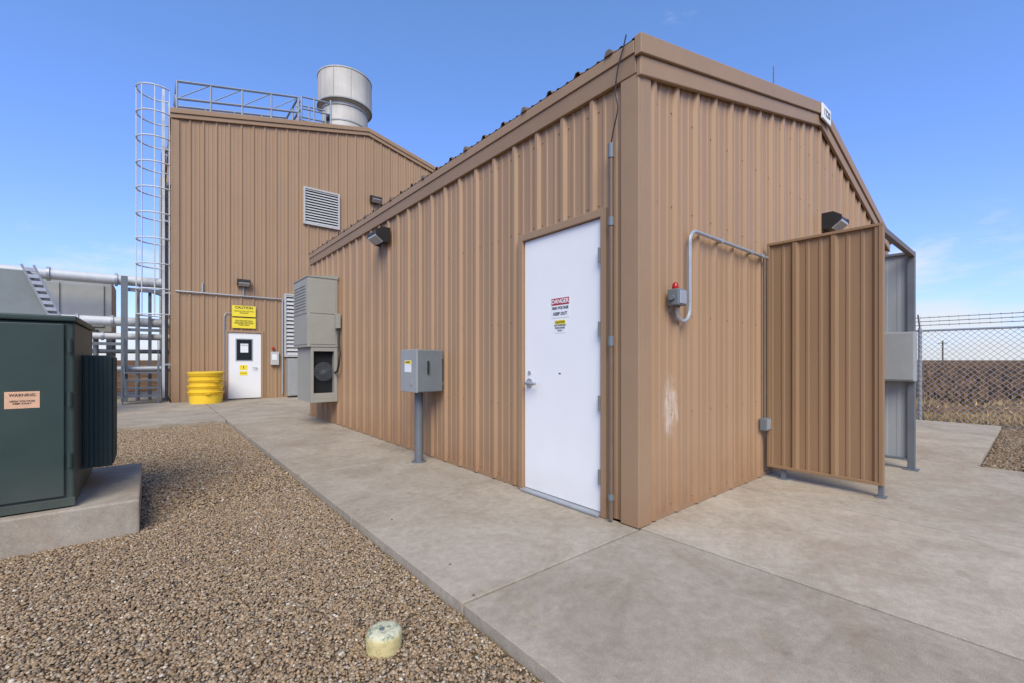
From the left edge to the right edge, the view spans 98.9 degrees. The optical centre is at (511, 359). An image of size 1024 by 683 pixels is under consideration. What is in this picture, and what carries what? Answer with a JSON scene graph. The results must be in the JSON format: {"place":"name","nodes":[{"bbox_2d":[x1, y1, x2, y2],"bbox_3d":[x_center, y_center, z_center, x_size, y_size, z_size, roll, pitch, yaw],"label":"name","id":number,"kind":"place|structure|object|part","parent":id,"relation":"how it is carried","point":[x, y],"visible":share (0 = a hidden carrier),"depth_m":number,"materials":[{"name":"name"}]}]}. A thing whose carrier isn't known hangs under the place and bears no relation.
{"place":"outdoors","nodes":[
{"label":"outdoors","id":0,"kind":"place"},
{"bbox_2d":[0,422,543,682],"bbox_3d":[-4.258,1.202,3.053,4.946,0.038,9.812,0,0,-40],"label":"gravel","id":1,"kind":"structure","parent":0,"point":[183,443],"depth_m":2.24,"materials":[{"name":"beige gravel"}]},
{"bbox_2d":[0,463,141,559],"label":"concrete pad","id":2,"kind":"object","parent":1,"relation":"on","point":[108,502],"visible":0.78,"depth_m":2.90,"materials":[{"name":"grey concrete"}]},
{"bbox_2d":[0,313,116,515],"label":"transformer","id":3,"kind":"object","parent":2,"relation":"on","point":[58,411],"visible":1,"depth_m":2.82,"materials":[{"name":"green paint"}]},
{"bbox_2d":[0,322,64,504],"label":"door","id":4,"kind":"structure","parent":3,"relation":"in","point":[32,355],"depth_m":2.77,"materials":[{"name":"green paint"}]},
{"bbox_2d":[366,620,401,659],"bbox_3d":[-0.537,1.166,1.839,0.147,0.088,0.147,0,0,-40],"label":"cleanout cap","id":5,"kind":"object","parent":1,"relation":"on","point":[383,639],"visible":1,"depth_m":1.79,"materials":[{"name":"paint"}]},
{"bbox_2d":[0,0,1023,359],"label":"sky","id":6,"kind":"structure","parent":0,"point":[925,98],"materials":[{"name":"blue"}]},
{"bbox_2d":[316,417,776,521],"bbox_3d":[-0.272,1.275,6.418,15.400,0.150,19.500,0,0,-40],"label":"joint filler","id":7,"kind":"object","parent":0,"point":[618,520],"depth_m":4.16,"materials":[{"name":"grey"}]},
{"bbox_2d":[117,391,1023,682],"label":"pavement","id":8,"kind":"structure","parent":0,"point":[807,577],"depth_m":2.51,"materials":[{"name":"concrete"}]},
{"bbox_2d":[0,264,60,314],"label":"sheet metal hood","id":9,"kind":"object","parent":8,"relation":"on","point":[25,290],"visible":0.48,"depth_m":8.28,"materials":[{"name":"metal"}]},
{"bbox_2d":[43,279,115,355],"bbox_3d":[-13.505,-0.575,12.514,3.170,3.450,2.240,0,0,-40],"label":"air handling unit","id":10,"kind":"object","parent":8,"relation":"on","point":[82,298],"visible":0.47,"depth_m":12.40,"materials":[{"name":"grey paint"}]},
{"bbox_2d":[93,330,98,354],"bbox_3d":[-11.682,0.150,12.295,0.120,2.000,0.120,0,0,-40],"label":"process pipe","id":11,"kind":"object","parent":8,"relation":"on","point":[95,349],"visible":0.2,"depth_m":12.26,"materials":[{"name":"metal"}]},
{"bbox_2d":[92,276,160,401],"bbox_3d":[-10.767,-0.575,12.209,1.600,3.450,0.600,0,0,-40],"label":"pipe support","id":12,"kind":"object","parent":8,"relation":"on","point":[125,289],"visible":0.76,"depth_m":12.01,"materials":[{"name":"metal"}]},
{"bbox_2d":[121,338,158,404],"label":"steel steps","id":13,"kind":"structure","parent":8,"relation":"on","point":[123,373],"depth_m":11.63,"materials":[{"name":"grey metal"}]},
{"bbox_2d":[135,292,160,400],"bbox_3d":[-10.387,-0.473,12.678,0.784,3.246,0.100,0,0,-40],"label":"support","id":14,"kind":"object","parent":8,"relation":"on","point":[137,347],"visible":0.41,"depth_m":12.42,"materials":[{"name":"grey paint"}]},
{"bbox_2d":[117,366,169,371],"bbox_3d":[-10.817,0.250,12.167,2.070,0.208,0.208,0,0,-40],"label":"process pipe","id":15,"kind":"object","parent":14,"relation":"attached to","point":[141,368],"visible":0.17,"depth_m":12.38,"materials":[{"name":"metal"}]},
{"bbox_2d":[187,390,223,403],"bbox_3d":[-8.192,0.993,11.730,0.830,0.315,0.850,0,0,-40],"label":"yellow tub","id":16,"kind":"object","parent":8,"relation":"on","point":[205,397],"visible":0.87,"depth_m":11.43,"materials":[{"name":"plastic"}]},
{"bbox_2d":[187,385,223,391],"bbox_3d":[-8.194,0.833,11.733,0.850,0.315,0.830,0,0,-1],"label":"yellow tub","id":17,"kind":"object","parent":16,"relation":"on","point":[202,388],"visible":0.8,"depth_m":11.42,"materials":[{"name":"plastic"}]},
{"bbox_2d":[187,379,224,390],"bbox_3d":[-8.184,0.672,11.737,0.850,0.315,0.830,0,0,26],"label":"yellow tub","id":18,"kind":"object","parent":17,"relation":"on","point":[215,382],"visible":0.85,"depth_m":11.45,"materials":[{"name":"plastic"}]},
{"bbox_2d":[187,373,224,379],"bbox_3d":[-8.194,0.512,11.748,0.830,0.315,0.850,0,0,15],"label":"yellow tub","id":19,"kind":"object","parent":18,"relation":"on","point":[214,376],"visible":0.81,"depth_m":11.43,"materials":[{"name":"plastic"}]},
{"bbox_2d":[187,371,224,373],"bbox_3d":[-8.198,0.330,11.738,0.840,0.050,0.840,0,0,-40],"label":"tub lid","id":20,"kind":"object","parent":19,"relation":"on","point":[204,372],"visible":1,"depth_m":11.44,"materials":[{"name":"yellow plastic"}]},
{"bbox_2d":[286,358,297,395],"bbox_3d":[-6.686,0.525,13.597,0.540,1.150,0.260,0,0,-40],"label":"electrical cabinet","id":21,"kind":"object","parent":8,"relation":"on","point":[291,376],"visible":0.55,"depth_m":13.42,"materials":[{"name":"grey metal"}]},
{"bbox_3d":[-6.606,0.525,13.500,0.500,1.090,0.009,0,0,-40],"label":"cabinet door","id":22,"kind":"part","parent":21,"relation":"part of","materials":[{"name":"grey paint"}]},
{"bbox_2d":[159,107,435,402],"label":"metal building","id":23,"kind":"structure","parent":8,"relation":"on","point":[266,206],"depth_m":13.03,"materials":[{"name":"beige metal"}]},
{"bbox_2d":[0,264,160,287],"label":"process pipe","id":24,"kind":"object","parent":23,"relation":"attached to","point":[48,273],"visible":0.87,"depth_m":11.71,"materials":[{"name":"metal"}]},
{"bbox_2d":[61,314,169,327],"bbox_3d":[-11.959,-1.090,11.743,4.370,0.338,0.338,0,0,-40],"label":"process pipe","id":25,"kind":"object","parent":23,"relation":"attached to","point":[111,321],"visible":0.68,"depth_m":12.25,"materials":[{"name":"metal"}]},
{"bbox_2d":[92,332,168,340],"bbox_3d":[-11.959,-0.670,11.743,4.370,0.234,0.234,0,0,-40],"label":"process pipe","id":26,"kind":"object","parent":23,"relation":"attached to","point":[103,336],"visible":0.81,"depth_m":12.36,"materials":[{"name":"metal"}]},
{"bbox_2d":[92,349,168,353],"bbox_3d":[-12.150,-0.250,11.974,4.370,0.120,0.120,0,0,-40],"label":"process pipe","id":27,"kind":"object","parent":23,"relation":"attached to","point":[131,351],"visible":0.15,"depth_m":12.74,"materials":[{"name":"metal"}]},
{"bbox_2d":[135,82,170,397],"bbox_3d":[-9.994,-3.235,12.199,0.761,8.570,0.940,0,0,-40],"label":"caged ladder","id":28,"kind":"object","parent":23,"relation":"attached to","point":[163,188],"visible":0.98,"depth_m":12.15,"materials":[{"name":"metal"}]},
{"bbox_2d":[175,283,282,393],"bbox_3d":[-8.080,-0.575,12.679,2.642,3.250,0.044,0,0,-40],"label":"electrical conduit","id":29,"kind":"object","parent":23,"relation":"attached to","point":[202,292],"visible":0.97,"depth_m":12.64,"materials":[{"name":"metal"}]},
{"bbox_2d":[173,80,298,119],"bbox_3d":[-8.606,-7.646,13.768,3.184,1.745,1.618,0,0,-40],"label":"roof railing","id":30,"kind":"object","parent":23,"relation":"on","point":[177,98],"visible":0.59,"depth_m":13.33,"materials":[{"name":"metal"}]},
{"bbox_2d":[232,305,255,316],"bbox_3d":[-7.864,-1.430,12.855,0.600,0.320,0.013,0,0,-40],"label":"warning sign","id":31,"kind":"object","parent":23,"relation":"attached to","point":[244,311],"visible":1,"depth_m":12.84,"materials":[{"name":"yellow"}]},
{"bbox_2d":[232,317,255,328],"bbox_3d":[-7.864,-1.080,12.855,0.600,0.300,0.013,0,0,-40],"label":"warning sign","id":32,"kind":"object","parent":23,"relation":"attached to","point":[249,323],"visible":1,"depth_m":12.86,"materials":[{"name":"yellow"}]},
{"bbox_2d":[237,278,250,286],"bbox_3d":[-7.814,-2.255,12.764,0.323,0.214,0.216,0,0,-40],"label":"wall light","id":33,"kind":"object","parent":23,"relation":"attached to","point":[243,282],"visible":1,"depth_m":12.71,"materials":[{"name":"brown metal"}]},
{"bbox_2d":[225,330,263,399],"bbox_3d":[-7.860,0.145,12.891,0.970,2.010,0.113,0,0,-40],"label":"door","id":34,"kind":"structure","parent":23,"relation":"in","point":[244,350],"depth_m":12.89,"materials":[{"name":"white paint"}]},
{"bbox_2d":[270,347,278,364],"bbox_3d":[-7.226,-0.120,13.340,0.220,0.540,0.104,0,0,-40],"label":"control panel","id":35,"kind":"object","parent":23,"relation":"attached to","point":[274,358],"visible":1,"depth_m":13.29,"materials":[{"name":"paint"}]},
{"bbox_2d":[296,96,331,123],"bbox_3d":[-6.908,-8.326,15.270,1.002,1.524,0.660,0,0,-40],"label":"roof access rail","id":36,"kind":"object","parent":23,"relation":"on","point":[313,111],"visible":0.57,"depth_m":15.20,"materials":[{"name":"metal"}]},
{"bbox_2d":[317,65,371,127],"bbox_3d":[-6.682,-9.490,17.532,2.070,3.280,2.070,0,0,-40],"label":"exhaust stack","id":37,"kind":"object","parent":23,"relation":"on","point":[346,91],"visible":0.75,"depth_m":16.72,"materials":[{"name":"silver metal"}]},
{"bbox_2d":[370,195,381,203],"bbox_3d":[-4.745,-5.605,15.283,0.361,0.238,0.238,0,0,-40],"label":"wall light","id":38,"kind":"object","parent":23,"relation":"attached to","point":[375,199],"visible":1,"depth_m":15.21,"materials":[{"name":"brown metal"}]},
{"bbox_2d":[401,349,442,462],"bbox_3d":[-0.999,0.517,4.951,0.390,1.265,0.415,0,0,-40],"label":"electrical disconnect","id":39,"kind":"object","parent":8,"relation":"on","point":[421,371],"visible":1,"depth_m":4.84,"materials":[{"name":"grey paint"}]},
{"bbox_2d":[309,32,891,528],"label":"metal building","id":40,"kind":"structure","parent":8,"relation":"on","point":[485,268],"depth_m":3.81,"materials":[{"name":"beige metal"}]},
{"bbox_2d":[293,275,337,402],"bbox_3d":[-3.558,-0.375,7.899,0.518,2.210,0.950,0,0,-40],"label":"air conditioner","id":41,"kind":"object","parent":40,"relation":"attached to","point":[315,312],"visible":0.98,"depth_m":7.60,"materials":[{"name":"beige paint"}]},
{"bbox_2d":[334,314,340,372],"bbox_3d":[-3.027,-0.281,7.608,0.068,1.038,0.201,0,0,-40],"label":"flexible conduit","id":42,"kind":"object","parent":41,"relation":"attached to","point":[338,321],"visible":1,"depth_m":7.57,"materials":[{"name":"grey metal"}]},
{"bbox_2d":[367,226,390,246],"bbox_3d":[-1.853,-1.715,6.085,0.209,0.207,0.312,0,0,-40],"label":"wall light","id":43,"kind":"object","parent":40,"relation":"attached to","point":[379,237],"visible":1,"depth_m":6.00,"materials":[{"name":"brown metal"}]},
{"bbox_2d":[518,207,608,518],"bbox_3d":[0.374,0.020,3.542,0.111,2.254,0.977,0,0,-40],"label":"door","id":44,"kind":"structure","parent":40,"relation":"in","point":[563,267],"depth_m":3.50,"materials":[{"name":"white paint"}]},
{"bbox_2d":[608,35,626,520],"bbox_3d":[0.733,-0.541,3.045,0.043,3.341,0.170,0,0,-31],"label":"electrical conduit","id":45,"kind":"object","parent":40,"relation":"attached to","point":[611,225],"visible":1,"depth_m":3.08,"materials":[{"name":"metal"}]},
{"bbox_2d":[668,282,686,306],"bbox_3d":[1.196,-0.480,3.183,0.140,0.170,0.094,0,0,-40],"label":"warning beacon","id":46,"kind":"object","parent":40,"relation":"attached to","point":[677,295],"visible":0.99,"depth_m":3.15,"materials":[{"name":"grey paint"}]},
{"bbox_2d":[675,230,768,322],"bbox_3d":[1.892,-0.646,3.791,1.813,0.741,0.051,0,0,-40],"label":"electrical conduit","id":47,"kind":"object","parent":40,"relation":"attached to","point":[719,241],"visible":0.95,"depth_m":3.34,"materials":[{"name":"metal"}]},
{"bbox_2d":[760,258,770,430],"bbox_3d":[2.456,-0.150,4.241,0.110,1.660,0.069,0,0,-40],"label":"conduit","id":48,"kind":"object","parent":40,"relation":"attached to","point":[765,423],"visible":1,"depth_m":4.23,"materials":[{"name":"grey metal"}]},
{"bbox_2d":[822,211,848,231],"bbox_3d":[4.027,-1.715,5.456,0.312,0.207,0.209,0,0,-40],"label":"wall light","id":49,"kind":"object","parent":40,"relation":"attached to","point":[832,221],"visible":0.88,"depth_m":5.38,"materials":[{"name":"brown metal"}]},
{"bbox_2d":[767,222,919,498],"bbox_3d":[3.385,0.005,4.439,1.545,2.290,0.910,0,0,-40],"label":"privacy screen","id":50,"kind":"object","parent":8,"relation":"on","point":[840,303],"visible":0.98,"depth_m":3.99,"materials":[{"name":"metal"}]},
{"bbox_2d":[885,331,916,381],"bbox_3d":[4.030,-0.035,4.610,0.143,0.510,0.330,0,0,-40],"label":"electrical box","id":51,"kind":"object","parent":50,"relation":"attached to","point":[900,356],"visible":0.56,"depth_m":4.52,"materials":[{"name":"grey paint"}]},
{"bbox_2d":[117,360,1023,419],"bbox_3d":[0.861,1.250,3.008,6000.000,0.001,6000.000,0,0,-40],"label":"ground","id":52,"kind":"structure","parent":0,"point":[155,376],"depth_m":23.30,"materials":[{"name":"brown soil"}]},
{"bbox_2d":[942,341,943,364],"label":"utility pole","id":53,"kind":"object","parent":52,"relation":"on","point":[942,352],"visible":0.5,"depth_m":109.30,"materials":[{"name":"brown wood"}]},
{"bbox_2d":[916,362,1023,405],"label":"scrub","id":54,"kind":"object","parent":52,"relation":"on","point":[974,382],"visible":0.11,"depth_m":21.32,"materials":[{"name":"brown plant"}]},
{"bbox_2d":[916,383,1023,427],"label":"dry grass","id":55,"kind":"structure","parent":0,"point":[986,422],"depth_m":9.14,"materials":[{"name":"beige plant"}]},
{"bbox_2d":[980,426,1023,471],"bbox_3d":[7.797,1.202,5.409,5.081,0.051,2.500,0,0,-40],"label":"gravel","id":56,"kind":"structure","parent":0,"point":[1008,456],"depth_m":5.70,"materials":[{"name":"beige gravel"}]},
{"bbox_2d":[916,311,1023,429],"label":"chain link fence","id":57,"kind":"object","parent":56,"relation":"on","point":[919,369],"visible":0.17,"depth_m":8.07,"materials":[{"name":"metal"}]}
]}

